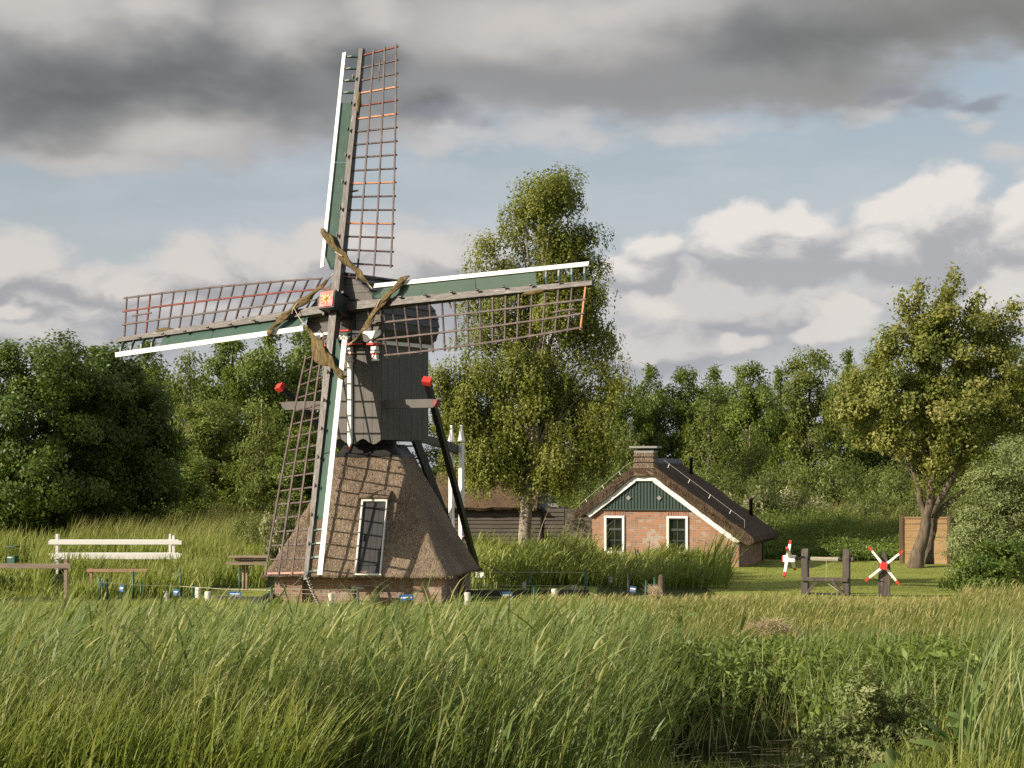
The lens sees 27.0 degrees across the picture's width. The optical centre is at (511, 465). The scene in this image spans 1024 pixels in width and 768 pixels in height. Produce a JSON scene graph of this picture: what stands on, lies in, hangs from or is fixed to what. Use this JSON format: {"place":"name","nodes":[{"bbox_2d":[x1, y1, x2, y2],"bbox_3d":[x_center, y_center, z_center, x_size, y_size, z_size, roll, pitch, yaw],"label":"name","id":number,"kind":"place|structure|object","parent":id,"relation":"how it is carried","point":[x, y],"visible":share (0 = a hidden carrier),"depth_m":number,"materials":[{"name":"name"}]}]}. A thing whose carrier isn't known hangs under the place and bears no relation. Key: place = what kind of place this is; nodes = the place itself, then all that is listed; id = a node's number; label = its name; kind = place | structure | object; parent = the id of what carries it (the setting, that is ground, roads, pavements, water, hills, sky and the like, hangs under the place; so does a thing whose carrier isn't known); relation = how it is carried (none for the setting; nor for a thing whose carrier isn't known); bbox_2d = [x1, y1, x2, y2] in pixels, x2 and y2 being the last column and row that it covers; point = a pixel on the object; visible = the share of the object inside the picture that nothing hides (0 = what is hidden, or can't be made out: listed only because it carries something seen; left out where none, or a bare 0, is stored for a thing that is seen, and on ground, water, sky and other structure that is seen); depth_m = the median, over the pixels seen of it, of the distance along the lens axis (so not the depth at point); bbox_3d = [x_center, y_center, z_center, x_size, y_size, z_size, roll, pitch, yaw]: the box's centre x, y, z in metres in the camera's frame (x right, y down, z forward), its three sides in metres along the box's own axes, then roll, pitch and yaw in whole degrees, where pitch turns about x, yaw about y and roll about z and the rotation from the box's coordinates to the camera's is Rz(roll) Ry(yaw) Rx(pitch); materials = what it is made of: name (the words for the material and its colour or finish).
{"place":"outdoors","nodes":[
{"label":"outdoors","id":0,"kind":"place"},
{"bbox_2d":[0,558,713,767],"bbox_3d":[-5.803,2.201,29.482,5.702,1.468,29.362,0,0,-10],"label":"tall grass","id":1,"kind":"structure","parent":0,"point":[113,750],"depth_m":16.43,"materials":[{"name":"plant"}]},
{"bbox_2d":[194,587,600,610],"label":"lawn","id":2,"kind":"structure","parent":0,"point":[263,590],"depth_m":48.16,"materials":[{"name":"plant"}]},
{"bbox_2d":[195,587,200,598],"bbox_3d":[-6.885,2.861,46.711,0.126,0.379,0.123,0,0,-40],"label":"bollard","id":3,"kind":"object","parent":2,"relation":"on","point":[198,591],"visible":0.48,"depth_m":46.66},
{"bbox_2d":[205,591,210,599],"bbox_3d":[-6.454,2.860,45.195,0.138,0.381,0.141,0,0,10],"label":"bollard","id":4,"kind":"object","parent":2,"relation":"on","point":[207,593],"visible":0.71,"depth_m":45.14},
{"bbox_2d":[228,591,240,595],"bbox_3d":[-5.919,2.974,45.470,0.275,0.569,0.044,0,0,6],"label":"warning sign","id":5,"kind":"object","parent":2,"relation":"on","point":[234,594],"visible":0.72,"depth_m":45.45,"materials":[{"name":"blue metal"}]},
{"bbox_2d":[238,567,240,591],"bbox_3d":[-6.188,2.682,48.333,0.050,0.736,0.050,0,0,23],"label":"fence post","id":6,"kind":"object","parent":2,"relation":"on","point":[239,577],"visible":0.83,"depth_m":48.33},
{"bbox_2d":[216,590,274,603],"bbox_3d":[-5.583,2.765,45.388,1.106,0.260,2.381,0,0,6],"label":"black board","id":7,"kind":"object","parent":2,"relation":"on","point":[267,595],"visible":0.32,"depth_m":44.48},
{"bbox_2d":[226,555,266,590],"bbox_3d":[-6.089,2.536,49.080,0.939,0.928,0.540,0,0,0],"label":"wooden table","id":8,"kind":"object","parent":2,"relation":"on","point":[246,560],"visible":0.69,"depth_m":48.97,"materials":[{"name":"brown wood"}]},
{"bbox_2d":[328,593,333,605],"bbox_3d":[-3.749,2.844,44.051,0.125,0.412,0.128,0,0,-30],"label":"bollard","id":9,"kind":"object","parent":2,"relation":"on","point":[331,595],"visible":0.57,"depth_m":44.00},
{"bbox_2d":[399,594,412,603],"bbox_3d":[-2.085,2.838,42.270,0.291,0.557,0.039,-4,0,6],"label":"warning sign","id":10,"kind":"object","parent":2,"relation":"on","point":[403,598],"visible":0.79,"depth_m":42.26,"materials":[{"name":"blue metal"}]},
{"bbox_2d":[464,592,470,604],"bbox_3d":[-0.922,2.835,44.051,0.128,0.430,0.125,0,0,20],"label":"bollard","id":11,"kind":"object","parent":2,"relation":"on","point":[468,596],"visible":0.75,"depth_m":44.00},
{"bbox_2d":[502,592,512,600],"bbox_3d":[-0.096,2.921,44.572,0.223,0.565,0.039,0,0,6],"label":"warning sign","id":12,"kind":"object","parent":2,"relation":"on","point":[503,593],"visible":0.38,"depth_m":44.56,"materials":[{"name":"blue metal"}]},
{"bbox_2d":[460,589,589,596],"bbox_3d":[0.284,2.756,46.100,2.921,0.171,0.220,0,0,-20],"label":"black pipe","id":13,"kind":"object","parent":2,"relation":"on","point":[515,593],"visible":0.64,"depth_m":45.96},
{"bbox_2d":[529,570,530,589],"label":"fence post","id":14,"kind":"object","parent":2,"relation":"on","point":[529,579],"visible":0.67,"depth_m":48.32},
{"bbox_2d":[469,571,584,585],"bbox_3d":[0.203,2.529,47.600,2.876,0.346,0.008,0,0,0],"label":"fence wire","id":15,"kind":"object","parent":14,"relation":"attached to","point":[533,572],"visible":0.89,"depth_m":47.60,"materials":[{"name":"metal"}]},
{"bbox_2d":[0,467,1017,767],"bbox_3d":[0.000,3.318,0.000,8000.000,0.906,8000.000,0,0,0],"label":"ground","id":16,"kind":"structure","parent":0,"point":[604,591],"depth_m":26.56,"materials":[{"name":"plant"}]},
{"bbox_2d":[6,546,18,563],"bbox_3d":[-14.075,2.632,60.000,0.290,0.736,0.260,0,0,18],"label":"utility cabinet","id":17,"kind":"object","parent":16,"relation":"on","point":[12,559],"visible":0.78,"depth_m":59.90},
{"bbox_2d":[0,559,70,597],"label":"wooden railing","id":18,"kind":"object","parent":16,"relation":"on","point":[65,566],"visible":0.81,"depth_m":46.47,"materials":[{"name":"brown wood"}]},
{"bbox_2d":[0,328,136,538],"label":"oak tree","id":19,"kind":"object","parent":16,"relation":"on","point":[40,485],"visible":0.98,"depth_m":70.00,"materials":[{"name":"green plant"}]},
{"bbox_2d":[99,577,100,598],"bbox_3d":[-9.200,2.766,47.508,0.050,0.568,0.050,0,0,23],"label":"fence post","id":20,"kind":"object","parent":16,"relation":"on","point":[99,587],"visible":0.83,"depth_m":47.48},
{"bbox_2d":[106,579,107,599],"bbox_3d":[-8.940,2.773,47.027,0.050,0.554,0.050,0,0,22],"label":"fence post","id":21,"kind":"object","parent":16,"relation":"on","point":[107,589],"visible":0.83,"depth_m":47.01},
{"bbox_2d":[101,582,356,593],"bbox_3d":[-5.930,2.561,44.673,6.997,0.214,1.521,0,0,43],"label":"fence wire","id":22,"kind":"object","parent":21,"relation":"attached to","point":[242,589],"visible":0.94,"depth_m":44.10,"materials":[{"name":"metal"}]},
{"bbox_2d":[50,534,178,569],"bbox_3d":[-10.945,2.466,58.633,3.540,1.169,0.125,0,0,0],"label":"bridge railing","id":23,"kind":"object","parent":16,"relation":"on","point":[169,539],"visible":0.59,"depth_m":58.57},
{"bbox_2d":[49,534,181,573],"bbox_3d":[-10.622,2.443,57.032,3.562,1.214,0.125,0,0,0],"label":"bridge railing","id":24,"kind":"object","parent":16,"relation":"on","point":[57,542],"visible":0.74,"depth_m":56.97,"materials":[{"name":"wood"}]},
{"bbox_2d":[87,568,146,583],"bbox_3d":[-9.647,2.779,52.032,1.473,0.543,0.125,0,0,0],"label":"wooden railing","id":25,"kind":"object","parent":16,"relation":"on","point":[91,570],"visible":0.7,"depth_m":51.97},
{"bbox_2d":[44,340,192,528],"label":"oak tree","id":26,"kind":"object","parent":16,"relation":"on","point":[149,477],"visible":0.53,"depth_m":73.21,"materials":[{"name":"green plant"}]},
{"bbox_2d":[132,571,133,598],"bbox_3d":[-8.400,2.699,47.186,0.050,0.703,0.050,0,0,23],"label":"fence post","id":27,"kind":"object","parent":16,"relation":"on","point":[133,585],"visible":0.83,"depth_m":47.17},
{"bbox_2d":[135,340,184,432],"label":"alder tree","id":28,"kind":"object","parent":16,"relation":"on","point":[157,371],"visible":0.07,"depth_m":94.80,"materials":[{"name":"green plant"}]},
{"bbox_2d":[179,570,181,595],"bbox_3d":[-7.475,2.699,48.000,0.050,0.702,0.050,0,0,22],"label":"fence post","id":29,"kind":"object","parent":16,"relation":"on","point":[180,572],"visible":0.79,"depth_m":47.99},
{"bbox_2d":[151,437,220,523],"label":"alder tree","id":30,"kind":"object","parent":16,"relation":"on","point":[195,499],"visible":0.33,"depth_m":79.50,"materials":[{"name":"green plant"}]},
{"bbox_2d":[159,347,232,505],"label":"tree","id":31,"kind":"object","parent":16,"relation":"on","point":[188,398],"visible":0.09,"depth_m":89.76,"materials":[{"name":"green plant"}]},
{"bbox_2d":[174,396,254,520],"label":"shaggy tree","id":32,"kind":"object","parent":16,"relation":"on","point":[206,447],"visible":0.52,"depth_m":85.66,"materials":[{"name":"green plant"}]},
{"bbox_2d":[203,498,241,519],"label":"scrub willow","id":33,"kind":"object","parent":16,"relation":"on","point":[221,505],"visible":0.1,"depth_m":83.84,"materials":[{"name":"green plant"}]},
{"bbox_2d":[177,339,281,489],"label":"alder tree","id":34,"kind":"object","parent":16,"relation":"on","point":[237,346],"visible":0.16,"depth_m":93.36,"materials":[{"name":"green plant"}]},
{"bbox_2d":[225,511,271,548],"bbox_3d":[-7.378,2.128,59.986,1.456,1.724,2.045,0,0,-36],"label":"scrub willow","id":35,"kind":"object","parent":16,"relation":"on","point":[250,528],"visible":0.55,"depth_m":59.73,"materials":[{"name":"green plant"}]},
{"bbox_2d":[217,400,290,516],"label":"tree","id":36,"kind":"object","parent":16,"relation":"on","point":[255,487],"visible":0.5,"depth_m":83.56,"materials":[{"name":"green plant"}]},
{"bbox_2d":[216,334,321,492],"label":"alder tree","id":37,"kind":"object","parent":16,"relation":"on","point":[255,366],"visible":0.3,"depth_m":91.37,"materials":[{"name":"green plant"}]},
{"bbox_2d":[259,495,296,566],"bbox_3d":[-6.035,1.887,55.003,1.153,2.282,1.176,0,0,-24],"label":"elder bush","id":38,"kind":"object","parent":16,"relation":"on","point":[276,537],"visible":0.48,"depth_m":54.71,"materials":[{"name":"green plant"}]},
{"bbox_2d":[253,424,339,515],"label":"alder tree","id":39,"kind":"object","parent":16,"relation":"on","point":[277,459],"visible":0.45,"depth_m":82.46,"materials":[{"name":"green plant"}]},
{"bbox_2d":[269,322,345,475],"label":"alder tree","id":40,"kind":"object","parent":16,"relation":"on","point":[299,353],"visible":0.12,"depth_m":95.52,"materials":[{"name":"green plant"}]},
{"bbox_2d":[115,43,594,604],"bbox_3d":[-3.645,-2.949,45.226,8.449,12.458,8.969,0,0,-18],"label":"windmill","id":41,"kind":"object","parent":16,"relation":"on","point":[371,517],"visible":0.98,"depth_m":45.34,"materials":[{"name":"wood"}]},
{"bbox_2d":[305,575,320,607],"bbox_3d":[-3.975,2.563,42.857,0.082,0.669,1.429,0,0,-19],"label":"chain","id":42,"kind":"object","parent":41,"relation":"hanging from","point":[310,585],"visible":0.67,"depth_m":43.05,"materials":[{"name":"metal"}]},
{"bbox_2d":[353,499,387,575],"bbox_3d":[-2.967,1.524,44.836,0.600,1.722,0.130,0,-24,9],"label":"door","id":43,"kind":"structure","parent":41,"relation":"in","point":[371,541],"depth_m":44.87,"materials":[{"name":"wood"}]},
{"bbox_2d":[481,562,531,584],"bbox_3d":[-0.141,2.484,49.137,0.064,0.468,1.754,0,0,-42],"label":"guy rope","id":44,"kind":"object","parent":41,"relation":"attached to","point":[504,574],"visible":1,"depth_m":49.18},
{"bbox_2d":[0,506,747,599],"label":"reed fringe","id":45,"kind":"object","parent":16,"relation":"on","point":[201,561],"visible":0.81,"depth_m":52.23,"materials":[{"name":"plant"}]},
{"bbox_2d":[412,412,519,479],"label":"alder tree","id":46,"kind":"object","parent":16,"relation":"on","point":[433,455],"visible":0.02,"depth_m":97.83,"materials":[{"name":"green plant"}]},
{"bbox_2d":[436,472,567,548],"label":"thatched barn","id":47,"kind":"structure","parent":16,"relation":"on","point":[498,513],"depth_m":67.88,"materials":[{"name":"wood"}]},
{"bbox_2d":[0,468,1021,539],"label":"undergrowth","id":48,"kind":"object","parent":16,"relation":"on","point":[134,514],"visible":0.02,"depth_m":73.62,"materials":[{"name":"green plant"}]},
{"bbox_2d":[428,161,639,545],"bbox_3d":[0.472,-3.099,63.526,6.698,11.861,3.695,0,0,0],"label":"birch tree","id":49,"kind":"object","parent":16,"relation":"on","point":[525,462],"visible":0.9,"depth_m":63.10,"materials":[{"name":"green plant"}]},
{"bbox_2d":[565,509,591,545],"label":"plank fence","id":50,"kind":"object","parent":16,"relation":"on","point":[582,521],"visible":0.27,"depth_m":66.48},
{"bbox_2d":[544,439,615,517],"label":"alder tree","id":51,"kind":"object","parent":16,"relation":"on","point":[601,473],"visible":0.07,"depth_m":83.49,"materials":[{"name":"green plant"}]},
{"bbox_2d":[211,559,955,607],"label":"lawn grass","id":52,"kind":"structure","parent":16,"relation":"on","point":[891,569],"depth_m":53.09,"materials":[{"name":"plant"}]},
{"bbox_2d":[564,472,609,517],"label":"scrub willow","id":53,"kind":"object","parent":16,"relation":"on","point":[601,483],"visible":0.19,"depth_m":79.80,"materials":[{"name":"green plant"}]},
{"bbox_2d":[590,377,653,482],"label":"alder tree","id":54,"kind":"object","parent":16,"relation":"on","point":[623,415],"visible":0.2,"depth_m":103.73,"materials":[{"name":"green plant"}]},
{"bbox_2d":[599,430,648,482],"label":"tree","id":55,"kind":"object","parent":16,"relation":"on","point":[625,458],"visible":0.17,"depth_m":91.73,"materials":[{"name":"green plant"}]},
{"bbox_2d":[627,573,629,596],"bbox_3d":[2.521,2.691,46.093,0.050,0.719,0.050,0,0,-23],"label":"fence post","id":56,"kind":"object","parent":16,"relation":"on","point":[628,583],"visible":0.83,"depth_m":46.08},
{"bbox_2d":[630,586,636,596],"bbox_3d":[2.616,2.907,46.277,0.154,0.568,0.044,6,2,25],"label":"warning sign","id":57,"kind":"object","parent":16,"relation":"on","point":[633,589],"visible":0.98,"depth_m":46.25,"materials":[{"name":"blue metal"}]},
{"bbox_2d":[613,362,686,461],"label":"alder tree","id":58,"kind":"object","parent":16,"relation":"on","point":[658,404],"visible":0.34,"depth_m":105.47,"materials":[{"name":"green plant"}]},
{"bbox_2d":[658,574,664,595],"bbox_3d":[3.330,2.715,47.500,0.160,0.570,0.152,0,0,0],"label":"wooden post","id":59,"kind":"object","parent":16,"relation":"on","point":[661,583],"visible":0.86,"depth_m":47.44,"materials":[{"name":"brown wood"}]},
{"bbox_2d":[573,446,778,566],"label":"brick cottage","id":60,"kind":"structure","parent":16,"relation":"on","point":[648,497],"depth_m":60.70,"materials":[{"name":"brick"}]},
{"bbox_2d":[604,516,624,554],"bbox_3d":[2.950,1.999,61.013,0.650,1.128,0.310,0,0,16],"label":"window","id":61,"kind":"structure","parent":60,"relation":"in","point":[617,527],"depth_m":61.00,"materials":[{"name":"white paint"}]},
{"bbox_2d":[667,516,687,552],"bbox_3d":[4.695,1.972,60.457,0.610,1.075,0.178,0,0,16],"label":"window","id":62,"kind":"structure","parent":60,"relation":"in","point":[677,526],"depth_m":60.51,"materials":[{"name":"white paint"}]},
{"bbox_2d":[672,605,696,639],"bbox_3d":[2.314,2.430,28.990,0.379,1.078,0.302,0,0,-7],"label":"broad leaf plant","id":63,"kind":"object","parent":16,"relation":"on","point":[680,619],"visible":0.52,"depth_m":28.98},
{"bbox_2d":[655,365,719,469],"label":"alder tree","id":64,"kind":"object","parent":16,"relation":"on","point":[688,391],"visible":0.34,"depth_m":106.44,"materials":[{"name":"green plant"}]},
{"bbox_2d":[669,400,752,500],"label":"tree","id":65,"kind":"object","parent":16,"relation":"on","point":[709,441],"visible":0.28,"depth_m":89.68,"materials":[{"name":"green plant"}]},
{"bbox_2d":[691,363,745,456],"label":"alder tree","id":66,"kind":"object","parent":16,"relation":"on","point":[716,395],"visible":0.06,"depth_m":109.47,"materials":[{"name":"green plant"}]},
{"bbox_2d":[693,462,748,501],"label":"scrub willow","id":67,"kind":"object","parent":16,"relation":"on","point":[707,478],"visible":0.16,"depth_m":82.43,"materials":[{"name":"green plant"}]},
{"bbox_2d":[737,612,758,655],"bbox_3d":[3.090,2.464,28.286,0.333,1.031,0.303,0,0,-23],"label":"broad leaf plant","id":68,"kind":"object","parent":16,"relation":"on","point":[742,640],"visible":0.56,"depth_m":28.29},
{"bbox_2d":[714,360,791,478],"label":"alder tree","id":69,"kind":"object","parent":16,"relation":"on","point":[745,412],"visible":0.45,"depth_m":104.56,"materials":[{"name":"green plant"}]},
{"bbox_2d":[729,425,779,494],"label":"tree","id":70,"kind":"object","parent":16,"relation":"on","point":[750,458],"visible":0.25,"depth_m":91.64,"materials":[{"name":"green plant"}]},
{"bbox_2d":[726,478,789,523],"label":"elder bush","id":71,"kind":"object","parent":16,"relation":"on","point":[757,489],"visible":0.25,"depth_m":71.61,"materials":[{"name":"green plant"}]},
{"bbox_2d":[741,460,811,503],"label":"scrub willow","id":72,"kind":"object","parent":16,"relation":"on","point":[777,484],"visible":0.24,"depth_m":87.57,"materials":[{"name":"green plant"}]},
{"bbox_2d":[756,365,813,482],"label":"alder tree","id":73,"kind":"object","parent":16,"relation":"on","point":[778,376],"visible":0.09,"depth_m":107.79,"materials":[{"name":"green plant"}]},
{"bbox_2d":[771,485,830,523],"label":"elder bush","id":74,"kind":"object","parent":16,"relation":"on","point":[797,498],"visible":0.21,"depth_m":72.96,"materials":[{"name":"green plant"}]},
{"bbox_2d":[775,344,850,498],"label":"shaggy tree","id":75,"kind":"object","parent":16,"relation":"on","point":[810,431],"visible":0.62,"depth_m":100.68,"materials":[{"name":"green plant"}]},
{"bbox_2d":[605,700,1023,767],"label":"bank grass","id":76,"kind":"structure","parent":16,"relation":"on","point":[961,761],"depth_m":20.10,"materials":[{"name":"plant"}]},
{"bbox_2d":[782,540,854,595],"bbox_3d":[6.768,2.383,47.058,1.600,1.433,0.883,0,0,20],"label":"sluice winch","id":77,"kind":"object","parent":16,"relation":"on","point":[805,559],"visible":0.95,"depth_m":46.95,"materials":[{"name":"wood"}]},
{"bbox_2d":[632,603,1023,748],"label":"bank herbs","id":78,"kind":"object","parent":16,"relation":"on","point":[935,652],"visible":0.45,"depth_m":25.96,"materials":[{"name":"green plant"}]},
{"bbox_2d":[634,598,1023,767],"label":"sedge","id":79,"kind":"object","parent":16,"relation":"on","point":[1002,702],"visible":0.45,"depth_m":24.37,"materials":[{"name":"plant"}]},
{"bbox_2d":[781,453,882,511],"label":"scrub willow","id":80,"kind":"object","parent":16,"relation":"on","point":[829,490],"visible":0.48,"depth_m":83.68,"materials":[{"name":"green plant"}]},
{"bbox_2d":[816,346,869,499],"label":"alder tree","id":81,"kind":"object","parent":16,"relation":"on","point":[847,361],"visible":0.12,"depth_m":105.59,"materials":[{"name":"green plant"}]},
{"bbox_2d":[753,502,965,559],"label":"herb bank","id":82,"kind":"structure","parent":16,"relation":"on","point":[819,542],"depth_m":67.48,"materials":[{"name":"green plant"}]},
{"bbox_2d":[835,487,891,526],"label":"scrub willow","id":83,"kind":"object","parent":16,"relation":"on","point":[862,503],"visible":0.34,"depth_m":73.62,"materials":[{"name":"green plant"}]},
{"bbox_2d":[843,344,914,489],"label":"alder tree","id":84,"kind":"object","parent":16,"relation":"on","point":[874,459],"visible":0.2,"depth_m":103.11,"materials":[{"name":"green plant"}]},
{"bbox_2d":[782,664,976,767],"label":"sallow sapling","id":85,"kind":"object","parent":16,"relation":"on","point":[870,699],"visible":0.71,"depth_m":21.21,"materials":[{"name":"green plant"}]},
{"bbox_2d":[865,546,903,596],"bbox_3d":[8.199,2.438,46.897,0.847,1.324,0.350,0,0,12],"label":"whirl post","id":86,"kind":"object","parent":16,"relation":"on","point":[884,573],"visible":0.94,"depth_m":46.92,"materials":[{"name":"white paint"}]},
{"bbox_2d":[861,459,916,518],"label":"scrub willow","id":87,"kind":"object","parent":16,"relation":"on","point":[888,483],"visible":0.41,"depth_m":81.45,"materials":[{"name":"green plant"}]},
{"bbox_2d":[870,747,924,767],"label":"broad leaf plant","id":88,"kind":"object","parent":16,"relation":"on","point":[891,753],"visible":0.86,"depth_m":20.44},
{"bbox_2d":[819,260,1023,567],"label":"leaning tree","id":89,"kind":"object","parent":16,"relation":"on","point":[936,409],"visible":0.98,"depth_m":59.71,"materials":[{"name":"green plant"}]},
{"bbox_2d":[899,515,950,563],"bbox_3d":[12.014,2.179,61.949,1.467,1.462,0.090,0,0,4],"label":"fence","id":90,"kind":"object","parent":16,"relation":"on","point":[909,531],"visible":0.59,"depth_m":61.95,"materials":[{"name":"wood"}]},
{"bbox_2d":[904,359,955,497],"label":"alder tree","id":91,"kind":"object","parent":16,"relation":"on","point":[922,449],"visible":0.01,"depth_m":105.49,"materials":[{"name":"green plant"}]},
{"bbox_2d":[887,480,976,526],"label":"scrub willow","id":92,"kind":"object","parent":16,"relation":"on","point":[912,504],"visible":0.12,"depth_m":73.83,"materials":[{"name":"green plant"}]},
{"bbox_2d":[910,710,963,758],"bbox_3d":[4.123,2.666,20.636,0.509,0.602,0.207,0,0,0],"label":"broad leaf plant","id":93,"kind":"object","parent":16,"relation":"on","point":[954,722],"visible":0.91,"depth_m":20.63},
{"bbox_2d":[923,353,1005,495],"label":"alder tree","id":94,"kind":"object","parent":16,"relation":"on","point":[956,449],"visible":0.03,"depth_m":103.29,"materials":[{"name":"green plant"}]},
{"bbox_2d":[943,662,987,745],"bbox_3d":[4.514,2.459,21.244,0.579,1.006,0.236,0,0,-33],"label":"broad leaf plant","id":95,"kind":"object","parent":16,"relation":"on","point":[970,694],"visible":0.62,"depth_m":21.24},
{"bbox_2d":[934,432,1023,577],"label":"willow bush","id":96,"kind":"object","parent":16,"relation":"on","point":[992,497],"visible":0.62,"depth_m":51.70,"materials":[{"name":"green plant"}]},
{"bbox_2d":[936,532,1023,592],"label":"bramble bush","id":97,"kind":"object","parent":16,"relation":"on","point":[1005,564],"visible":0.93,"depth_m":47.12,"materials":[{"name":"green plant"}]},
{"bbox_2d":[978,340,1023,490],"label":"shaggy tree","id":98,"kind":"object","parent":16,"relation":"on","point":[997,448],"visible":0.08,"depth_m":101.34,"materials":[{"name":"green plant"}]},
{"bbox_2d":[0,0,1023,466],"label":"sky","id":99,"kind":"structure","parent":0,"point":[764,175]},
{"bbox_2d":[66,495,1023,546],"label":"hay meadow","id":100,"kind":"structure","parent":0,"point":[212,523],"depth_m":69.92,"materials":[{"name":"plant"}]},
{"bbox_2d":[647,584,662,596],"bbox_3d":[3.100,2.719,47.059,0.505,0.361,0.389,0,0,42],"label":"straw tuft","id":101,"kind":"object","parent":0,"point":[655,590],"visible":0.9,"depth_m":47.00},
{"bbox_2d":[643,735,830,767],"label":"water","id":102,"kind":"structure","parent":0,"point":[749,758],"depth_m":24.19,"materials":[{"name":"black liquid"}]},
{"bbox_2d":[638,739,804,767],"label":"floating litter","id":103,"kind":"object","parent":102,"relation":"on","point":[744,752],"visible":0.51,"depth_m":24.03,"materials":[{"name":"plant"}]},
{"bbox_2d":[493,578,1023,705],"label":"meadow grass","id":104,"kind":"structure","parent":0,"point":[806,612],"depth_m":35.22,"materials":[{"name":"plant"}]},
{"bbox_2d":[729,615,805,637],"bbox_3d":[3.833,2.465,31.502,1.440,0.536,1.323,0,0,0],"label":"straw mound","id":105,"kind":"object","parent":104,"relation":"in","point":[772,624],"visible":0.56,"depth_m":31.46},
{"bbox_2d":[694,558,1011,601],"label":"lawn","id":106,"kind":"structure","parent":0,"point":[925,579],"depth_m":53.76,"materials":[{"name":"plant"}]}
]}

